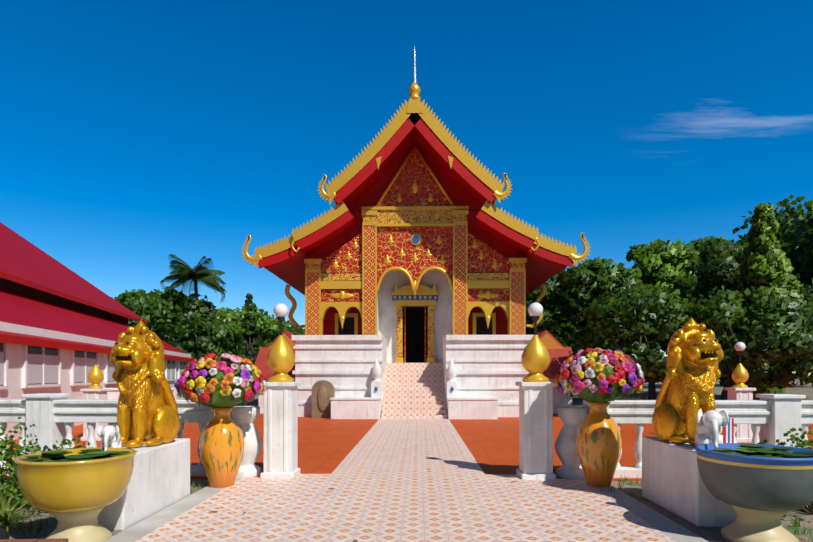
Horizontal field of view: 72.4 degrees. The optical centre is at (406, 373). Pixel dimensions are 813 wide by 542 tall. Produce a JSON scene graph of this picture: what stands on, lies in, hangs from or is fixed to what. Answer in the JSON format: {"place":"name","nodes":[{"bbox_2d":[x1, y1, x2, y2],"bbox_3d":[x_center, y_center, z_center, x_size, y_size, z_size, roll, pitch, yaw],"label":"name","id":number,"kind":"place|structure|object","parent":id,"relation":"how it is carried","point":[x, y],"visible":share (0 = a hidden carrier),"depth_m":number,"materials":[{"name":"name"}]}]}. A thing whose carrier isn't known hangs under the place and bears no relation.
{"place":"outdoors","nodes":[
{"label":"outdoors","id":0,"kind":"place"},
{"bbox_2d":[0,413,812,541],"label":"pavement","id":1,"kind":"structure","parent":0,"point":[400,480],"depth_m":7.41,"materials":[{"name":"tile"}]},
{"bbox_2d":[14,447,137,541],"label":"bowl","id":2,"kind":"object","parent":1,"relation":"on","point":[74,492],"visible":0.98,"depth_m":5.28,"materials":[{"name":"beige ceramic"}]},
{"bbox_2d":[174,353,265,487],"bbox_3d":[-2.742,0.694,8.246,1.271,1.995,1.313,0,0,1],"label":"vase","id":3,"kind":"object","parent":1,"relation":"on","point":[224,380],"depth_m":7.97,"materials":[{"name":"orange ceramic"}]},
{"bbox_2d":[312,380,334,417],"bbox_3d":[-3.162,0.967,21.049,0.840,1.450,0.330,0,0,1],"label":"stone tablet","id":4,"kind":"object","parent":1,"relation":"on","point":[323,392],"visible":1,"depth_m":20.96,"materials":[{"name":"beige stone"}]},
{"bbox_2d":[0,302,812,479],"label":"balustrade","id":5,"kind":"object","parent":1,"relation":"on","point":[53,417],"depth_m":8.90,"materials":[{"name":"white paint"}]},
{"bbox_2d":[241,46,589,418],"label":"temple","id":6,"kind":"structure","parent":1,"relation":"on","point":[415,266],"depth_m":24.84,"materials":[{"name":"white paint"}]},
{"bbox_2d":[554,347,644,487],"bbox_3d":[2.871,0.650,8.283,1.265,2.083,1.282,0,0,1],"label":"vase","id":7,"kind":"object","parent":1,"relation":"on","point":[598,375],"depth_m":7.99,"materials":[{"name":"orange ceramic"}]},
{"bbox_2d":[0,375,812,541],"bbox_3d":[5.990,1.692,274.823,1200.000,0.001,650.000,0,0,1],"label":"ground","id":8,"kind":"structure","parent":0,"point":[711,534],"depth_m":6.63,"materials":[{"name":"green plant"}]},
{"bbox_2d":[0,417,48,508],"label":"shrub","id":9,"kind":"object","parent":8,"relation":"on","point":[3,442],"visible":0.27,"depth_m":7.46,"materials":[{"name":"green plant"}]},
{"bbox_2d":[0,491,53,538],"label":"plant","id":10,"kind":"object","parent":8,"relation":"on","point":[6,519],"visible":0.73,"depth_m":6.15,"materials":[{"name":"green plant"}]},
{"bbox_2d":[0,527,67,541],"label":"bed edges","id":11,"kind":"object","parent":8,"relation":"on","point":[4,535],"visible":1,"depth_m":5.21,"materials":[{"name":"brick"}]},
{"bbox_2d":[0,436,92,515],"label":"shrub","id":12,"kind":"object","parent":8,"relation":"on","point":[10,464],"visible":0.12,"depth_m":6.93,"materials":[{"name":"green plant"}]},
{"bbox_2d":[0,278,190,439],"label":"hall","id":13,"kind":"structure","parent":8,"relation":"on","point":[25,369],"depth_m":16.52,"materials":[{"name":"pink paint"}]},
{"bbox_2d":[0,222,197,361],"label":"hall roof","id":14,"kind":"structure","parent":13,"relation":"attached to","point":[24,261],"depth_m":23.54,"materials":[{"name":"red metal"}]},
{"bbox_2d":[111,289,184,339],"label":"tree","id":15,"kind":"object","parent":8,"relation":"on","point":[132,290],"depth_m":55.29,"materials":[{"name":"green plant"}]},
{"bbox_2d":[115,286,217,340],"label":"tree","id":16,"kind":"object","parent":8,"relation":"on","point":[177,308],"visible":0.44,"depth_m":47.82,"materials":[{"name":"green plant"}]},
{"bbox_2d":[160,254,226,309],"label":"palm","id":17,"kind":"object","parent":8,"relation":"on","point":[183,273],"visible":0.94,"depth_m":48.96,"materials":[{"name":"green plant"}]},
{"bbox_2d":[164,318,248,359],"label":"tree","id":18,"kind":"object","parent":8,"relation":"on","point":[194,339],"visible":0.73,"depth_m":39.94,"materials":[{"name":"green plant"}]},
{"bbox_2d":[166,306,295,347],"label":"tree","id":19,"kind":"object","parent":8,"relation":"on","point":[226,315],"visible":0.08,"depth_m":49.77,"materials":[{"name":"green plant"}]},
{"bbox_2d":[211,318,286,357],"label":"tree","id":20,"kind":"object","parent":8,"relation":"on","point":[271,329],"visible":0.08,"depth_m":47.09,"materials":[{"name":"green plant"}]},
{"bbox_2d":[236,293,263,364],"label":"cone tree","id":21,"kind":"object","parent":8,"relation":"on","point":[251,331],"visible":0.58,"depth_m":34.85,"materials":[{"name":"green plant"}]},
{"bbox_2d":[271,317,304,334],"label":"tree","id":22,"kind":"object","parent":8,"relation":"on","point":[300,331],"visible":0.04,"depth_m":70.81,"materials":[{"name":"green plant"}]},
{"bbox_2d":[254,330,573,413],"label":"side porches","id":23,"kind":"object","parent":8,"relation":"on","point":[559,353],"visible":0.23,"depth_m":23.40,"materials":[{"name":"red paint"}]},
{"bbox_2d":[16,420,812,541],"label":"grass tufts","id":24,"kind":"object","parent":8,"relation":"on","point":[796,523],"visible":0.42,"depth_m":6.16,"materials":[{"name":"green plant"}]},
{"bbox_2d":[97,436,736,530],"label":"lion plinths","id":25,"kind":"object","parent":8,"relation":"on","point":[672,481],"visible":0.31,"depth_m":6.58,"materials":[{"name":"white paint"}]},
{"bbox_2d":[97,425,121,450],"bbox_3d":[-3.293,0.730,6.168,0.222,0.323,0.443,0,0,-16],"label":"elephant","id":26,"kind":"object","parent":25,"relation":"on","point":[110,436],"visible":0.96,"depth_m":6.10},
{"bbox_2d":[109,320,179,447],"bbox_3d":[-3.300,0.108,7.089,0.712,1.573,1.142,0,0,13],"label":"lion","id":27,"kind":"object","parent":25,"relation":"on","point":[147,409],"visible":0.96,"depth_m":6.80},
{"bbox_2d":[111,342,130,359],"bbox_3d":[-3.390,-0.271,6.705,0.213,0.222,0.264,0,0,13],"label":"lion statue's face","id":28,"kind":"object","parent":27,"relation":"attached to","point":[122,356],"visible":0.73,"depth_m":6.61},
{"bbox_2d":[652,317,723,445],"bbox_3d":[3.518,0.078,7.035,0.713,1.573,1.142,0,0,-11],"label":"lion","id":29,"kind":"object","parent":25,"relation":"on","point":[685,393],"visible":0.9,"depth_m":6.76},
{"bbox_2d":[701,339,720,356],"bbox_3d":[3.591,-0.300,6.649,0.213,0.222,0.264,0,0,-11],"label":"lion statue's face","id":30,"kind":"object","parent":29,"relation":"attached to","point":[707,354],"visible":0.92,"depth_m":6.55},
{"bbox_2d":[695,410,728,447],"bbox_3d":[3.424,0.632,6.255,0.315,0.459,0.630,0,0,18],"label":"elephant","id":31,"kind":"object","parent":25,"relation":"on","point":[710,424],"visible":1,"depth_m":6.17},
{"bbox_2d":[724,418,733,442],"bbox_3d":[3.725,0.692,6.426,0.110,0.360,0.010,0,0,1],"label":"flag","id":32,"kind":"object","parent":25,"relation":"on","point":[729,433],"visible":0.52,"depth_m":6.42,"materials":[{"name":"multicoloured fabric"}]},
{"bbox_2d":[526,275,589,334],"bbox_3d":[8.552,-2.457,36.901,6.900,8.326,7.330,0,0,1],"label":"tree","id":33,"kind":"object","parent":8,"relation":"on","point":[543,324],"visible":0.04,"depth_m":34.17,"materials":[{"name":"green plant"}]},
{"bbox_2d":[526,270,599,354],"bbox_3d":[11.646,-2.974,40.608,8.980,9.356,9.132,0,0,1],"label":"tree","id":34,"kind":"object","parent":8,"relation":"on","point":[573,348],"depth_m":39.01,"materials":[{"name":"green plant"}]},
{"bbox_2d":[547,256,653,348],"bbox_3d":[10.428,-2.282,29.572,5.885,7.974,5.720,0,0,1],"label":"tree","id":35,"kind":"object","parent":8,"relation":"on","point":[596,274],"visible":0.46,"depth_m":28.80,"materials":[{"name":"green plant"}]},
{"bbox_2d":[575,285,716,399],"bbox_3d":[8.934,-0.754,20.867,4.902,4.958,5.178,0,0,1],"label":"tree","id":36,"kind":"object","parent":8,"relation":"on","point":[608,326],"visible":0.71,"depth_m":19.40,"materials":[{"name":"green plant"}]},
{"bbox_2d":[592,238,717,399],"bbox_3d":[13.448,-2.827,30.475,6.764,9.113,6.523,0,0,-23],"label":"tree","id":37,"kind":"object","parent":8,"relation":"on","point":[647,259],"visible":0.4,"depth_m":29.46,"materials":[{"name":"green plant"}]},
{"bbox_2d":[644,237,736,336],"bbox_3d":[17.069,-3.078,31.354,6.940,9.612,6.812,0,0,1],"label":"tree","id":38,"kind":"object","parent":8,"relation":"on","point":[697,244],"visible":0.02,"depth_m":31.71,"materials":[{"name":"green plant"}]},
{"bbox_2d":[659,235,722,268],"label":"tree","id":39,"kind":"object","parent":8,"relation":"on","point":[703,239],"visible":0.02,"depth_m":37.40,"materials":[{"name":"green plant"}]},
{"bbox_2d":[657,236,810,399],"bbox_3d":[15.245,-2.322,26.268,6.531,8.173,6.766,0,0,-43],"label":"tree","id":40,"kind":"object","parent":8,"relation":"on","point":[718,268],"visible":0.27,"depth_m":25.34,"materials":[{"name":"green plant"}]},
{"bbox_2d":[666,285,812,399],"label":"tree","id":41,"kind":"object","parent":8,"relation":"on","point":[761,362],"visible":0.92,"depth_m":18.22,"materials":[{"name":"green plant"}]},
{"bbox_2d":[695,443,812,541],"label":"bowl","id":42,"kind":"object","parent":8,"relation":"on","point":[761,490],"visible":1,"depth_m":5.38,"materials":[{"name":"beige ceramic"}]},
{"bbox_2d":[721,202,806,399],"bbox_3d":[14.180,-2.546,22.044,3.074,8.608,3.125,0,0,1],"label":"cone tree","id":43,"kind":"object","parent":8,"relation":"on","point":[765,269],"visible":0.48,"depth_m":21.60,"materials":[{"name":"green plant"}]},
{"bbox_2d":[727,195,812,272],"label":"tree","id":44,"kind":"object","parent":8,"relation":"on","point":[788,212],"visible":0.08,"depth_m":33.74,"materials":[{"name":"green plant"}]},
{"bbox_2d":[757,426,812,514],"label":"shrub","id":45,"kind":"object","parent":8,"relation":"on","point":[803,444],"visible":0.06,"depth_m":6.77,"materials":[{"name":"green plant"}]},
{"bbox_2d":[782,207,812,299],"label":"tree","id":46,"kind":"object","parent":8,"relation":"on","point":[801,259],"visible":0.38,"depth_m":26.13,"materials":[{"name":"green plant"}]},
{"bbox_2d":[795,278,812,371],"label":"tree","id":47,"kind":"object","parent":8,"relation":"on","point":[805,290],"visible":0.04,"depth_m":21.38,"materials":[{"name":"green plant"}]},
{"bbox_2d":[0,0,812,374],"label":"sky","id":48,"kind":"structure","parent":0,"point":[135,134],"materials":[{"name":"blue"}]}
]}

